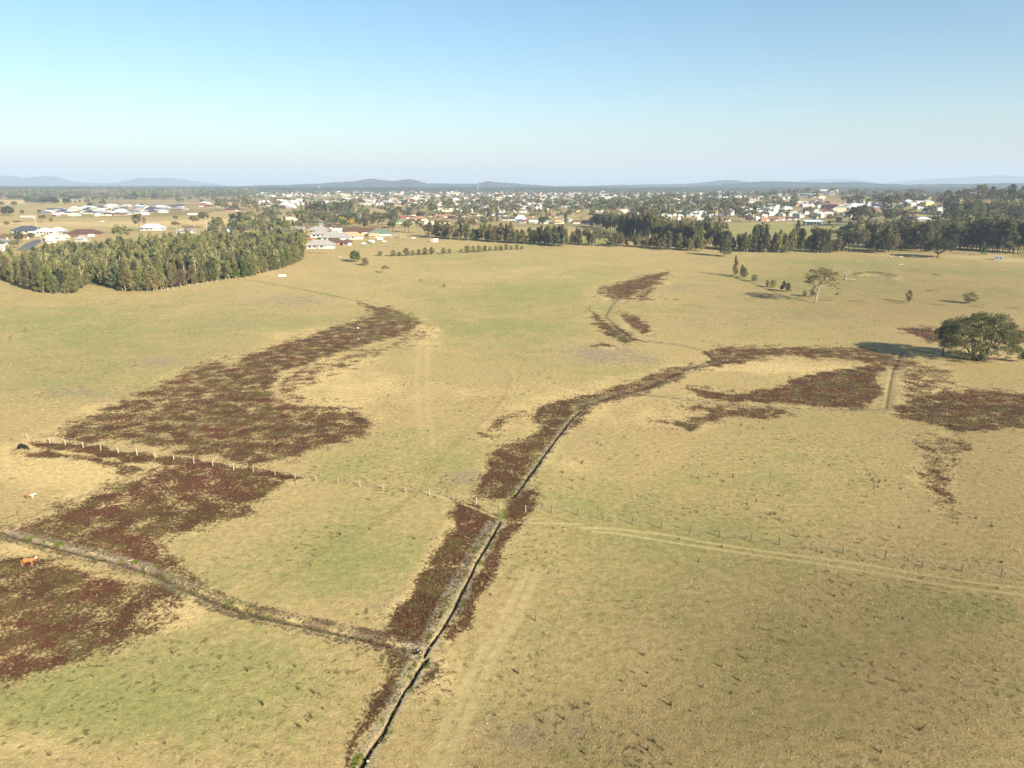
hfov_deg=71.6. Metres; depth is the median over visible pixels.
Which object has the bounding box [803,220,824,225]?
open shed
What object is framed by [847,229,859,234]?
leafy tree
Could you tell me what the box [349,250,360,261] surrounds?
leafy tree
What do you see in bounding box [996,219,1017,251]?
gum tree
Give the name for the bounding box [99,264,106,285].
casuarina tree
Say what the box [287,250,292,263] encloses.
casuarina tree
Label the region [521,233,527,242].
casuarina tree
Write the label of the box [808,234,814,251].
casuarina tree
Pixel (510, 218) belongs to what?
house
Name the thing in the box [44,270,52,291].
casuarina tree
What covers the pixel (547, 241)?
casuarina tree
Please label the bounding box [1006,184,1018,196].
gum tree
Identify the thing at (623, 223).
casuarina tree
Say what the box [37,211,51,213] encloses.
house
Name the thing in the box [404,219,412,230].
gum tree
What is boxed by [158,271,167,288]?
casuarina tree
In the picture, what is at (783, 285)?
casuarina tree
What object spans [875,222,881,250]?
casuarina tree
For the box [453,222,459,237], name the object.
casuarina tree
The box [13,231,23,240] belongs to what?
leafy tree
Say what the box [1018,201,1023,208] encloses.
gum tree
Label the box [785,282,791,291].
casuarina tree
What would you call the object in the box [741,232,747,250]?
casuarina tree
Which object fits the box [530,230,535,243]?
casuarina tree
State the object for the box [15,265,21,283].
casuarina tree
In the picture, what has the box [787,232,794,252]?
casuarina tree
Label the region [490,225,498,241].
casuarina tree
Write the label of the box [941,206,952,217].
gum tree
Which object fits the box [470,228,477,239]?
casuarina tree
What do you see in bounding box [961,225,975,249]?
gum tree
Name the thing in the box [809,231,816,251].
casuarina tree
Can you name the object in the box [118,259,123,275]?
casuarina tree
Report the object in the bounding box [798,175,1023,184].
mountains
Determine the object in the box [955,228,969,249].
gum tree
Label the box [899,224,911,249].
gum tree
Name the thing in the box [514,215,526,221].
house
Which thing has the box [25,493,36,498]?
cow
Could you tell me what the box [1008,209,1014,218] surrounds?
gum tree
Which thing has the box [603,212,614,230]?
leafy tree
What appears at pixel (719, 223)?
casuarina tree
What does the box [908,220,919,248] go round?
gum tree
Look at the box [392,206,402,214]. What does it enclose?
gum tree
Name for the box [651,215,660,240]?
casuarina tree
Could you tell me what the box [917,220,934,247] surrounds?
gum tree
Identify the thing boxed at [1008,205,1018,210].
gum tree
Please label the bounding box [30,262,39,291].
casuarina tree
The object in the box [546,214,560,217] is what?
house
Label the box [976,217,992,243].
gum tree
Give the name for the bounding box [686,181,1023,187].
hills
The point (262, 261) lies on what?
casuarina tree
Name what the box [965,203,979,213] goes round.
gum tree
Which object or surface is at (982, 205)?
gum tree
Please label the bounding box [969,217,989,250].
gum tree
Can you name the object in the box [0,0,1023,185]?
sky
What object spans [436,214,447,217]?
house
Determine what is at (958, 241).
gum tree
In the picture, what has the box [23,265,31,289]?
casuarina tree
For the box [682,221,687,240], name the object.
casuarina tree
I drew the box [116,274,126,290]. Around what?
casuarina tree
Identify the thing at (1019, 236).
gum tree
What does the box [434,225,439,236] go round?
casuarina tree
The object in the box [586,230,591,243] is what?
casuarina tree
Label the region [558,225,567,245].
casuarina tree
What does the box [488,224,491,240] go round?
casuarina tree
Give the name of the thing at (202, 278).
casuarina tree
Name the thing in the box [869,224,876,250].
casuarina tree
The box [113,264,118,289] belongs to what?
casuarina tree
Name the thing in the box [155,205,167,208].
house
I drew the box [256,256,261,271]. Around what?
casuarina tree
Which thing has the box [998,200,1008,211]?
gum tree
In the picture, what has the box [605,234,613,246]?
casuarina tree
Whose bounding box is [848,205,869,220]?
gum tree
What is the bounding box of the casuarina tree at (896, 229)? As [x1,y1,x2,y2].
[891,224,902,251]
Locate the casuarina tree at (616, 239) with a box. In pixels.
[612,233,619,244]
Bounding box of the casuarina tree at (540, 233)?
[539,225,544,243]
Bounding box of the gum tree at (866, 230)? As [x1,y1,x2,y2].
[861,228,870,249]
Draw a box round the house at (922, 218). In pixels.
[915,217,928,220]
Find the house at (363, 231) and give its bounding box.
[342,228,374,234]
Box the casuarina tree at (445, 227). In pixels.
[440,225,447,238]
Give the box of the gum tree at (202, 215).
[197,212,208,227]
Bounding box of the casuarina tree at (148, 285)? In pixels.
[142,273,150,291]
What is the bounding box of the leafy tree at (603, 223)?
[601,214,609,229]
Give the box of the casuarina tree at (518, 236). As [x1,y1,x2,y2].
[516,229,520,241]
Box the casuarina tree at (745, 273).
[742,267,748,277]
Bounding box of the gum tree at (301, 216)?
[296,210,304,220]
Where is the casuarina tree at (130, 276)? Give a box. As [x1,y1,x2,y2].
[125,270,135,291]
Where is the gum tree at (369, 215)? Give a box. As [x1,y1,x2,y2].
[366,212,374,223]
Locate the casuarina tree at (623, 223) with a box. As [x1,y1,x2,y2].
[620,212,631,232]
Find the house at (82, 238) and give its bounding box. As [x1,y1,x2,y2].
[75,236,90,240]
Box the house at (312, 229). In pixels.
[308,226,330,232]
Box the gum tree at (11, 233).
[5,232,14,240]
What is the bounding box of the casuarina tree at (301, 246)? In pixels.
[298,241,303,255]
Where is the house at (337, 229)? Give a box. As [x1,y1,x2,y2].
[332,228,342,232]
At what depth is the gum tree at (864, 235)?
567.31 m
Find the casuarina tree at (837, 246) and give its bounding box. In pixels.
[834,236,842,251]
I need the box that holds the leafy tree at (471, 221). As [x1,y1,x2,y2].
[468,218,475,225]
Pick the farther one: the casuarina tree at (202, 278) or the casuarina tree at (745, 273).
the casuarina tree at (745, 273)
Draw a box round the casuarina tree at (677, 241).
[673,233,682,249]
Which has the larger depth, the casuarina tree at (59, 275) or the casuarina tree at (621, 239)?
the casuarina tree at (621, 239)
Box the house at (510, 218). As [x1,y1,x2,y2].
[502,217,514,220]
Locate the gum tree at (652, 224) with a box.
[649,218,658,229]
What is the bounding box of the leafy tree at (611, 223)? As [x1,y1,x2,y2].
[608,215,616,230]
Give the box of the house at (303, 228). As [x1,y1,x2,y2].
[271,226,305,232]
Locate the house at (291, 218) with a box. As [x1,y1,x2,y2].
[281,217,297,221]
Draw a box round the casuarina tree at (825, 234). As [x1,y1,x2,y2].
[818,227,827,251]
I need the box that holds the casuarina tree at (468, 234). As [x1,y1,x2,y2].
[464,222,470,240]
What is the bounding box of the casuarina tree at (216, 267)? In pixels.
[214,263,219,279]
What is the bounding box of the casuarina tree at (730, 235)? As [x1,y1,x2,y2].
[727,230,733,248]
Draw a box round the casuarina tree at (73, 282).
[66,269,78,291]
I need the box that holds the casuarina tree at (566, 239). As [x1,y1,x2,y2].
[563,227,569,246]
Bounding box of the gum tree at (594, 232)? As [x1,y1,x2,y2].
[592,230,600,245]
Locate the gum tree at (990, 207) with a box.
[986,204,994,211]
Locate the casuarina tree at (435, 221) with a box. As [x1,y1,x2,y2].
[431,220,439,236]
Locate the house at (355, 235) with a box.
[345,232,363,238]
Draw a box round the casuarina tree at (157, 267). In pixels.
[154,262,162,288]
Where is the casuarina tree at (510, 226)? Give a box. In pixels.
[506,221,513,241]
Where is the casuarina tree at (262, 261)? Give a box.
[260,256,267,272]
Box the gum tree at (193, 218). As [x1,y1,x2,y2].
[189,216,199,227]
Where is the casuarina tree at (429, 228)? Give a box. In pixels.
[426,220,433,236]
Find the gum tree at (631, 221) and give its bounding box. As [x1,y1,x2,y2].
[629,212,635,238]
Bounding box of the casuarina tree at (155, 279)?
[150,267,159,289]
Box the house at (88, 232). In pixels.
[66,229,103,236]
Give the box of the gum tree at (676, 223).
[671,219,678,227]
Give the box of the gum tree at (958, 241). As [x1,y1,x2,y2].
[943,231,962,246]
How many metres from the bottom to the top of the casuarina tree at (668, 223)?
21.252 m
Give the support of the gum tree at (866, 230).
on the ground at (530, 327)
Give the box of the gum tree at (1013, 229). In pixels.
[1000,222,1020,252]
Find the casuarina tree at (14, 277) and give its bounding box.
[11,269,17,284]
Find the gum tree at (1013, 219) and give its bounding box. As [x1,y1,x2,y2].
[1004,216,1015,251]
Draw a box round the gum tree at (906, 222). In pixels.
[903,219,912,248]
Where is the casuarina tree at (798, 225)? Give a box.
[795,220,800,234]
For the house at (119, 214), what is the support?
on the ground at (530, 327)
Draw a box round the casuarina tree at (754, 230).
[751,225,759,250]
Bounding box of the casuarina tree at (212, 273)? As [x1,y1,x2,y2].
[208,267,217,280]
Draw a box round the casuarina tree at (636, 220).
[631,211,638,235]
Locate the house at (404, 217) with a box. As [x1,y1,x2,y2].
[399,216,409,218]
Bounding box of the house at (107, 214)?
[102,213,112,215]
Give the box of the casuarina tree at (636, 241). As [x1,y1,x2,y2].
[634,233,642,247]
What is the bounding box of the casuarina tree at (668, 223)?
[662,221,670,236]
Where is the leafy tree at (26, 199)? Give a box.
[24,197,30,203]
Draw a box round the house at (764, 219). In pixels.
[758,217,769,220]
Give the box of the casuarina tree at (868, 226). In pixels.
[864,223,872,250]
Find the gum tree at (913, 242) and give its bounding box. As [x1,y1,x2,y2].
[911,227,924,249]
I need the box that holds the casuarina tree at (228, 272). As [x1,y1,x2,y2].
[222,261,232,278]
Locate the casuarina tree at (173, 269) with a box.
[171,261,177,284]
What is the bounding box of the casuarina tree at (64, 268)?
[62,262,68,285]
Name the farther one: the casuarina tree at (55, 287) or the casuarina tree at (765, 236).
the casuarina tree at (765, 236)
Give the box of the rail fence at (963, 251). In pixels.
[910,251,1015,254]
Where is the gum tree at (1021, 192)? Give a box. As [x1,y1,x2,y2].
[1018,186,1023,197]
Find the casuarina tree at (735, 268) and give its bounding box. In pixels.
[732,255,738,274]
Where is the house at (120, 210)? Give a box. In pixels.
[115,209,127,211]
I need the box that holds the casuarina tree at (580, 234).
[578,229,582,242]
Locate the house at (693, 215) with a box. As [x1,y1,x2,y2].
[686,214,698,216]
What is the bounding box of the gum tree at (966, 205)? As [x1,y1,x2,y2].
[960,202,970,216]
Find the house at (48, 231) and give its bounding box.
[33,228,62,233]
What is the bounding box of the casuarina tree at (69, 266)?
[66,262,77,278]
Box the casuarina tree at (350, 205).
[348,200,353,210]
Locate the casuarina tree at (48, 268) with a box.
[45,263,56,290]
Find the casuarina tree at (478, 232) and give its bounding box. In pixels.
[475,228,480,239]
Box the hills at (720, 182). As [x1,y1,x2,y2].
[597,180,746,185]
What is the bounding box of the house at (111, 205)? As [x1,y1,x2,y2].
[105,204,119,207]
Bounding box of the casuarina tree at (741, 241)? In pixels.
[738,233,743,250]
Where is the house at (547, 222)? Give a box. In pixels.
[540,220,550,223]
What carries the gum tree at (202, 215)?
on the ground at (530, 327)
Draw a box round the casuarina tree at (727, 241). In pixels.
[719,235,732,255]
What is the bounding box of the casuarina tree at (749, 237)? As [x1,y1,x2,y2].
[744,234,751,251]
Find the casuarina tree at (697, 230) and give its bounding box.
[693,223,702,246]
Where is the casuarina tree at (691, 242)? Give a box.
[687,238,693,249]
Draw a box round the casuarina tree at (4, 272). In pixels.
[1,266,8,279]
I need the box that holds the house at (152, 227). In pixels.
[138,224,165,230]
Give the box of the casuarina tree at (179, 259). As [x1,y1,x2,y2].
[178,255,182,270]
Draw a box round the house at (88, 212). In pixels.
[83,211,93,213]
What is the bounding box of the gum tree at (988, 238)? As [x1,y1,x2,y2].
[979,221,997,248]
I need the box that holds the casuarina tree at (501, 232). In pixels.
[497,222,505,242]
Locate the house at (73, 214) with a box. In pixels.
[67,213,80,215]
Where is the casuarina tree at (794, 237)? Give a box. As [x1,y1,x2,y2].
[791,227,797,250]
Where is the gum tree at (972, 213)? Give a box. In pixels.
[970,208,978,220]
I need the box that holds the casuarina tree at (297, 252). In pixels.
[293,245,300,261]
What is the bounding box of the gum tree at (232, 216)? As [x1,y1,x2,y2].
[227,211,241,228]
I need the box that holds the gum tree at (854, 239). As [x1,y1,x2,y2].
[850,233,864,247]
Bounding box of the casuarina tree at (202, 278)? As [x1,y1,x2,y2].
[199,269,205,282]
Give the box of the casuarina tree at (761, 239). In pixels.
[758,230,765,251]
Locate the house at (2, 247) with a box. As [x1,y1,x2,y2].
[0,244,8,250]
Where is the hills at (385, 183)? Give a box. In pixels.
[239,179,557,186]
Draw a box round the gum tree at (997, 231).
[984,224,1005,251]
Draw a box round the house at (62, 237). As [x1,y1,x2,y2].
[44,235,69,239]
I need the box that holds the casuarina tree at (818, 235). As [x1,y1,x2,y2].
[814,231,822,252]
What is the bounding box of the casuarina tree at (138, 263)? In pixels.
[136,260,144,273]
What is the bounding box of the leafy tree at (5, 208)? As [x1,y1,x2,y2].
[0,205,14,215]
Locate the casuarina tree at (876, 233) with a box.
[870,229,881,251]
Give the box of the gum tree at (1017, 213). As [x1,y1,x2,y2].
[1012,208,1023,219]
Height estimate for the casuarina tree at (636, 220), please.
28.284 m
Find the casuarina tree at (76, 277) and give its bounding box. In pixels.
[73,272,80,291]
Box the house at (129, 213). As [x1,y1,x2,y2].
[123,211,134,214]
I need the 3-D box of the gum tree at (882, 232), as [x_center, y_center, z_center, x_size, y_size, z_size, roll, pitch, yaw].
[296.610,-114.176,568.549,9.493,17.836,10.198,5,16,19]
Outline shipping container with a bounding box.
[430,238,437,241]
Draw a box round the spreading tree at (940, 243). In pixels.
[921,237,957,257]
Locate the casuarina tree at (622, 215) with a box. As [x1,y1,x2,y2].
[618,213,623,232]
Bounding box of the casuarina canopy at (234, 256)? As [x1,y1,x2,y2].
[0,210,950,279]
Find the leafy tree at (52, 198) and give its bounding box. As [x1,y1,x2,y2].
[49,197,56,202]
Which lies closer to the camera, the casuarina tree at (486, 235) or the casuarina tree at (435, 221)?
the casuarina tree at (486, 235)
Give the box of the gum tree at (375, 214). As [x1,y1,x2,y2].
[373,211,381,229]
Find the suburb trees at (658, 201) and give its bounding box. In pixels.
[57,187,1023,221]
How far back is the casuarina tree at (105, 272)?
414.67 m
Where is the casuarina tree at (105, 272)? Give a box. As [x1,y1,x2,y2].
[103,266,109,286]
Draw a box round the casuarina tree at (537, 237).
[534,227,540,243]
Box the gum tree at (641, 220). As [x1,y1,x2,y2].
[638,216,646,235]
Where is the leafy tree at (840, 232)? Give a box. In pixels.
[836,229,846,239]
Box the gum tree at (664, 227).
[659,225,668,234]
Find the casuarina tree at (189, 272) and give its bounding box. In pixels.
[187,265,194,282]
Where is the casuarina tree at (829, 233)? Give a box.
[824,228,831,251]
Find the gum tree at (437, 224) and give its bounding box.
[435,220,444,233]
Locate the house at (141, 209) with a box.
[133,208,145,210]
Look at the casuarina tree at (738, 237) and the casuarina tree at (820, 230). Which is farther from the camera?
the casuarina tree at (738, 237)
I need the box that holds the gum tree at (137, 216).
[132,212,145,230]
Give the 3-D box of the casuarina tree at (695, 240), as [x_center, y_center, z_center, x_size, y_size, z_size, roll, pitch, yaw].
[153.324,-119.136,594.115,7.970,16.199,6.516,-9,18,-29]
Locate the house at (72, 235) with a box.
[67,233,77,238]
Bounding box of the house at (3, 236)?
[0,234,10,239]
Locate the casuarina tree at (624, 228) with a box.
[618,219,629,237]
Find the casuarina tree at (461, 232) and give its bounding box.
[458,222,462,237]
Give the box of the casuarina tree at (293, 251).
[291,246,297,259]
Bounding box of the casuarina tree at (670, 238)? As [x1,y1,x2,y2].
[665,231,673,249]
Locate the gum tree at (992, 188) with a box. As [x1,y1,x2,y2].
[987,186,998,199]
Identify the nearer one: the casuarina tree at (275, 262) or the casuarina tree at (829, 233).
the casuarina tree at (275, 262)
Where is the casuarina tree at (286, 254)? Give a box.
[283,249,289,262]
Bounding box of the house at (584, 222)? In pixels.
[580,220,590,223]
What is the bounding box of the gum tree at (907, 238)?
[900,224,915,248]
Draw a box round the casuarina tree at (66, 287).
[62,278,72,293]
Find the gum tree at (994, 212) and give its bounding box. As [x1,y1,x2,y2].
[988,210,997,217]
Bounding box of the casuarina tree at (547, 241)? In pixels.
[543,227,549,244]
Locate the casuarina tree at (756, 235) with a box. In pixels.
[751,228,760,251]
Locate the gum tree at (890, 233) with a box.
[885,229,897,251]
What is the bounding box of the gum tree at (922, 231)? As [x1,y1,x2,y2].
[915,224,926,250]
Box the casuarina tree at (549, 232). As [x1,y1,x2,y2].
[544,225,551,243]
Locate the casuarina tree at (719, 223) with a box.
[716,216,722,244]
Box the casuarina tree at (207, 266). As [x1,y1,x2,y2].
[204,261,211,276]
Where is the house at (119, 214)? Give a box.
[113,212,126,215]
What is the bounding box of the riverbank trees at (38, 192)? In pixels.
[0,187,257,198]
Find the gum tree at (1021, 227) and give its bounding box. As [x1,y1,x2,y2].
[1015,223,1023,238]
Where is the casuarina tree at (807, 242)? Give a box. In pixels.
[804,236,809,250]
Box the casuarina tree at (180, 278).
[175,269,184,286]
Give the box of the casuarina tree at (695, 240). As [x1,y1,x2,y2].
[692,232,698,248]
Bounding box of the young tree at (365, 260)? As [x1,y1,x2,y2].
[361,257,368,265]
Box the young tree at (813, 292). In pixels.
[809,286,817,295]
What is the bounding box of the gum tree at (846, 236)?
[842,230,853,251]
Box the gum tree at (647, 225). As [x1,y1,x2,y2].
[644,217,650,232]
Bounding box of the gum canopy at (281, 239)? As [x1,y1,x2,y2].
[0,207,1023,290]
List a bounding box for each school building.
[799,204,814,206]
[848,202,863,205]
[913,206,926,208]
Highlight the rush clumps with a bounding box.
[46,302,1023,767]
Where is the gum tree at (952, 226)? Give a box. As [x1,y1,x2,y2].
[941,223,957,241]
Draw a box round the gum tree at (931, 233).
[917,222,934,245]
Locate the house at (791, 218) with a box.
[786,216,796,219]
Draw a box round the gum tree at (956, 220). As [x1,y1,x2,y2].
[954,216,960,230]
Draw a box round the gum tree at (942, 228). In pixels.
[935,225,945,237]
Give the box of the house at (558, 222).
[553,220,565,223]
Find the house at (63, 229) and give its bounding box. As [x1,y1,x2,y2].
[52,227,66,231]
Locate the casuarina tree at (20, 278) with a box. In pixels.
[18,271,23,287]
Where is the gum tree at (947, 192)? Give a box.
[943,190,954,198]
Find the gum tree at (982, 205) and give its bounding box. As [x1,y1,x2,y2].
[977,202,987,211]
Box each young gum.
[905,289,912,301]
[961,291,978,302]
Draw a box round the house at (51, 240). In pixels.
[45,237,57,242]
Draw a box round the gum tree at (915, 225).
[908,221,925,250]
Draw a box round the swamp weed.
[0,281,1023,767]
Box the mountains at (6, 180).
[0,175,226,185]
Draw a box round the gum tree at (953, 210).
[949,205,955,220]
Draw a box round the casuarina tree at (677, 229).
[673,226,682,239]
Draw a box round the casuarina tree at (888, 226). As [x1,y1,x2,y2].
[886,224,893,250]
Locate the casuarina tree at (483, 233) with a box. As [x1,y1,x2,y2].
[481,223,488,238]
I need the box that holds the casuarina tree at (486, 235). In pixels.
[483,226,489,241]
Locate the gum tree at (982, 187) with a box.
[976,184,986,191]
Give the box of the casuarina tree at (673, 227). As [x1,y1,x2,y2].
[670,222,675,241]
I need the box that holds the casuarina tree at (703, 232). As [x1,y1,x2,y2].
[700,226,706,244]
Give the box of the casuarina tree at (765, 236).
[762,225,769,252]
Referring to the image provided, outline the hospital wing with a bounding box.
[801,193,823,195]
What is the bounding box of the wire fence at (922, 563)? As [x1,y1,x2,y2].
[26,434,1021,576]
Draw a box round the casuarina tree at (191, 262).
[186,258,198,277]
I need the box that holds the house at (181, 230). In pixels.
[176,228,196,232]
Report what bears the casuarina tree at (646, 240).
on the ground at (530, 327)
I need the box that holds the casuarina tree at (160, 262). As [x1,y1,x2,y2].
[158,257,162,268]
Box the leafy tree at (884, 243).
[879,234,893,253]
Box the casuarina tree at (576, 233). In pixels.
[573,226,581,244]
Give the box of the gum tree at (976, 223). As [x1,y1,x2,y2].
[964,218,986,250]
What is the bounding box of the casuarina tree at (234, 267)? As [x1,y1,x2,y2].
[231,263,240,278]
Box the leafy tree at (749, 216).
[745,214,753,220]
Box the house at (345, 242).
[328,238,352,245]
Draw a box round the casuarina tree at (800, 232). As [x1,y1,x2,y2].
[794,227,802,250]
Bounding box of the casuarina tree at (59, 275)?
[55,269,66,292]
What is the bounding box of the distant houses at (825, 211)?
[250,191,944,217]
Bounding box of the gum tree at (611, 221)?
[609,217,617,231]
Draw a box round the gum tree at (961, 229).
[951,220,970,249]
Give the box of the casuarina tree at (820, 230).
[815,229,823,252]
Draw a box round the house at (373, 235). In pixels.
[369,233,378,237]
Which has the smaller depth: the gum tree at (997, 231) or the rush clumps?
the rush clumps
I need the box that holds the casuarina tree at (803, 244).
[799,228,806,249]
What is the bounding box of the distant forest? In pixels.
[0,185,1023,193]
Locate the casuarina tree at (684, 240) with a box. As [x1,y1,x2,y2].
[683,237,687,249]
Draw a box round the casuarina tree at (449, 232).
[446,224,453,239]
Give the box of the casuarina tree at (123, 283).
[118,267,130,291]
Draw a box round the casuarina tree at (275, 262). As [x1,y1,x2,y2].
[272,257,279,269]
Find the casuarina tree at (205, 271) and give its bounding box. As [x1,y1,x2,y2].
[201,264,208,280]
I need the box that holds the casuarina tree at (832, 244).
[829,239,834,252]
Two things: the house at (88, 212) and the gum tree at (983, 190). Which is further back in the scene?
the gum tree at (983, 190)
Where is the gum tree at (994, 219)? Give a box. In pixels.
[989,218,998,247]
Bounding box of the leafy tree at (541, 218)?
[538,216,545,222]
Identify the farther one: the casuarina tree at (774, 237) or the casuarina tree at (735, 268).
the casuarina tree at (774, 237)
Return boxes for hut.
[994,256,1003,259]
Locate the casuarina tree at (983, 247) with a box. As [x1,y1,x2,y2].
[980,241,988,254]
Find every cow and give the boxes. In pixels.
[17,443,29,449]
[20,556,37,565]
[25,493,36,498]
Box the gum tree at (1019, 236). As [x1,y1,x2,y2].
[1014,221,1023,252]
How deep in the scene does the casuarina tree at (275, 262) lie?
485.07 m
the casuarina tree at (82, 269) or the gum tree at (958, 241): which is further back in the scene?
the gum tree at (958, 241)
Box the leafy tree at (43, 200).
[36,198,45,202]
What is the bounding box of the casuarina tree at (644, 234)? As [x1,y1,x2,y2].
[642,213,649,237]
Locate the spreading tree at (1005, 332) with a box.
[934,311,1023,362]
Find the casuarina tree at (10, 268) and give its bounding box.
[7,260,15,283]
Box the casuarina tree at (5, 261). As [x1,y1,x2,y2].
[1,256,11,279]
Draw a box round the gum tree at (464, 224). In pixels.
[461,218,466,229]
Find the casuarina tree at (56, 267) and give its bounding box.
[54,263,62,276]
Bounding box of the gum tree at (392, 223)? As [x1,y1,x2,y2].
[386,221,396,230]
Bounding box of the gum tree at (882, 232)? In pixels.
[877,230,886,251]
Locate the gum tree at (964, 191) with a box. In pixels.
[962,189,973,199]
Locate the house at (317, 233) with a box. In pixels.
[309,230,335,237]
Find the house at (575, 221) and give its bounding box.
[572,220,580,223]
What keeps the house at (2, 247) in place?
on the ground at (530, 327)
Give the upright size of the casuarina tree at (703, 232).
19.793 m
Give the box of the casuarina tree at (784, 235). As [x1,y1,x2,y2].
[782,233,787,250]
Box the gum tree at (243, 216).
[236,211,246,224]
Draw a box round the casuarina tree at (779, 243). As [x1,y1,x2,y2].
[773,233,783,252]
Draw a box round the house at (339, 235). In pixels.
[319,232,350,239]
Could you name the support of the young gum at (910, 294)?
on the ground at (530, 327)
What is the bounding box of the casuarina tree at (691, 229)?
[687,219,693,245]
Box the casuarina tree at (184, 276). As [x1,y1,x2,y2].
[182,270,189,285]
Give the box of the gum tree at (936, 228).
[927,219,941,247]
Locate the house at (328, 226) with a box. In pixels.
[323,224,333,228]
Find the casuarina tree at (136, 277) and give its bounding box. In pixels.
[133,271,142,291]
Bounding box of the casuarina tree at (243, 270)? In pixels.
[239,258,249,277]
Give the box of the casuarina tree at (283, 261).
[281,253,287,265]
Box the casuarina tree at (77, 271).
[75,267,83,288]
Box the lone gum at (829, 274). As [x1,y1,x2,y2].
[804,267,840,302]
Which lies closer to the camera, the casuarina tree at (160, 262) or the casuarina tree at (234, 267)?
the casuarina tree at (160, 262)
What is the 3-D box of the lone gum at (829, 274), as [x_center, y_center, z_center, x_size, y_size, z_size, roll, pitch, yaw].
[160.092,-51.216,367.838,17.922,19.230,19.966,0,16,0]
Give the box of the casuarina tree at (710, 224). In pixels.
[705,220,713,244]
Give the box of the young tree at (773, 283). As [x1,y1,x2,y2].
[769,280,776,287]
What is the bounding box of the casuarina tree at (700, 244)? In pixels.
[698,234,705,250]
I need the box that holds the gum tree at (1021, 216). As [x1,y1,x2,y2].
[1018,212,1023,220]
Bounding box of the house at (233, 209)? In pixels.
[225,208,241,210]
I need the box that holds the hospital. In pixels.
[811,189,838,194]
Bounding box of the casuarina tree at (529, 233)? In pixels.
[525,227,531,243]
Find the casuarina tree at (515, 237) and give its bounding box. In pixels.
[510,231,518,242]
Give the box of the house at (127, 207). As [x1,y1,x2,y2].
[120,205,133,208]
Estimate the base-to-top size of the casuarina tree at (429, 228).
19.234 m
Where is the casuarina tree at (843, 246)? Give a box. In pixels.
[839,238,844,250]
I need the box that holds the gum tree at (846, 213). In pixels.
[843,207,855,225]
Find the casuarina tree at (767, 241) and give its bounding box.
[761,232,769,251]
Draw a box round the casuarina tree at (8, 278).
[4,266,10,280]
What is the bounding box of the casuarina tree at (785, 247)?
[782,236,788,250]
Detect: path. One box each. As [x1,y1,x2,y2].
[1,220,178,225]
[68,223,149,225]
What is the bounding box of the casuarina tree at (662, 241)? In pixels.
[657,234,666,248]
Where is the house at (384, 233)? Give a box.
[368,230,391,235]
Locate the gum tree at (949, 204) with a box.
[944,202,953,208]
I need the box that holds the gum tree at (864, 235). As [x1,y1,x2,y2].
[857,233,867,251]
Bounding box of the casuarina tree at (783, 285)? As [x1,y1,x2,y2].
[780,281,785,290]
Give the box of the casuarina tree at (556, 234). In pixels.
[549,225,560,244]
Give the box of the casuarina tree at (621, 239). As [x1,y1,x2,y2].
[619,233,624,244]
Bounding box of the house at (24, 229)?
[9,226,40,233]
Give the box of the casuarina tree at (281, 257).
[279,250,283,266]
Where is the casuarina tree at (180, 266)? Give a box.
[178,262,183,274]
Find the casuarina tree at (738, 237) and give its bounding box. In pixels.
[732,233,740,250]
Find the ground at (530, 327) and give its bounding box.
[0,193,1023,767]
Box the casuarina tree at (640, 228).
[636,212,642,235]
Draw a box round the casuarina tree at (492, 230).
[489,228,495,241]
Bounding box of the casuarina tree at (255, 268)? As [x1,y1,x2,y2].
[251,262,257,274]
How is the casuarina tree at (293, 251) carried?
on the ground at (530, 327)
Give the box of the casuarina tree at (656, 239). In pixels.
[651,233,658,248]
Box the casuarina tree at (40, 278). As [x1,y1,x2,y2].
[36,268,44,291]
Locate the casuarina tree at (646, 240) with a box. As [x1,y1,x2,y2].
[643,236,648,247]
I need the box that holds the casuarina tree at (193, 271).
[190,267,199,282]
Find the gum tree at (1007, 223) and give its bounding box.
[997,218,1011,252]
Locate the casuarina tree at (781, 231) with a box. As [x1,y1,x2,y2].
[774,229,782,252]
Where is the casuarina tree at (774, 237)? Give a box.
[772,232,776,249]
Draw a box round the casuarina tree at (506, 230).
[502,223,509,242]
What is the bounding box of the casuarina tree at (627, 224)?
[623,213,631,237]
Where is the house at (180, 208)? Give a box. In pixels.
[172,207,186,210]
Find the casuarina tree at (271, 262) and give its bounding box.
[269,253,274,269]
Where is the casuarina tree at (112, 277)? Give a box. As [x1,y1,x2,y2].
[110,272,116,287]
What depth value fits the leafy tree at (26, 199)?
1779.85 m
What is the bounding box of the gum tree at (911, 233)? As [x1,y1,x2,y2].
[906,222,917,246]
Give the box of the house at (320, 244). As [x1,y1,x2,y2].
[305,240,336,248]
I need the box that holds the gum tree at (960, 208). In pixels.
[955,207,965,216]
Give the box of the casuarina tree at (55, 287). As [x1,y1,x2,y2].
[46,277,61,293]
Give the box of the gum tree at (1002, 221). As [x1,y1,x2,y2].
[993,219,1004,250]
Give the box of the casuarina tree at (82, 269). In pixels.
[79,265,88,284]
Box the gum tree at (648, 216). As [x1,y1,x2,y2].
[642,212,653,230]
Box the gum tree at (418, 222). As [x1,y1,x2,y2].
[415,218,422,226]
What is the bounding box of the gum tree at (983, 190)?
[981,186,990,199]
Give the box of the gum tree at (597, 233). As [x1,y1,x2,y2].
[595,229,602,245]
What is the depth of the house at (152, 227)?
812.37 m
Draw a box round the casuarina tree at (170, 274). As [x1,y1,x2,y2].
[166,264,174,286]
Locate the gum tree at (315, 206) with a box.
[310,202,320,210]
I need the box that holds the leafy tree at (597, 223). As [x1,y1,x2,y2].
[594,212,601,227]
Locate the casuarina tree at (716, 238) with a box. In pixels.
[711,227,720,247]
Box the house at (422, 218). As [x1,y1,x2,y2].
[412,216,426,220]
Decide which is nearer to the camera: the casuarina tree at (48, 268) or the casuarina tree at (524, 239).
the casuarina tree at (48, 268)

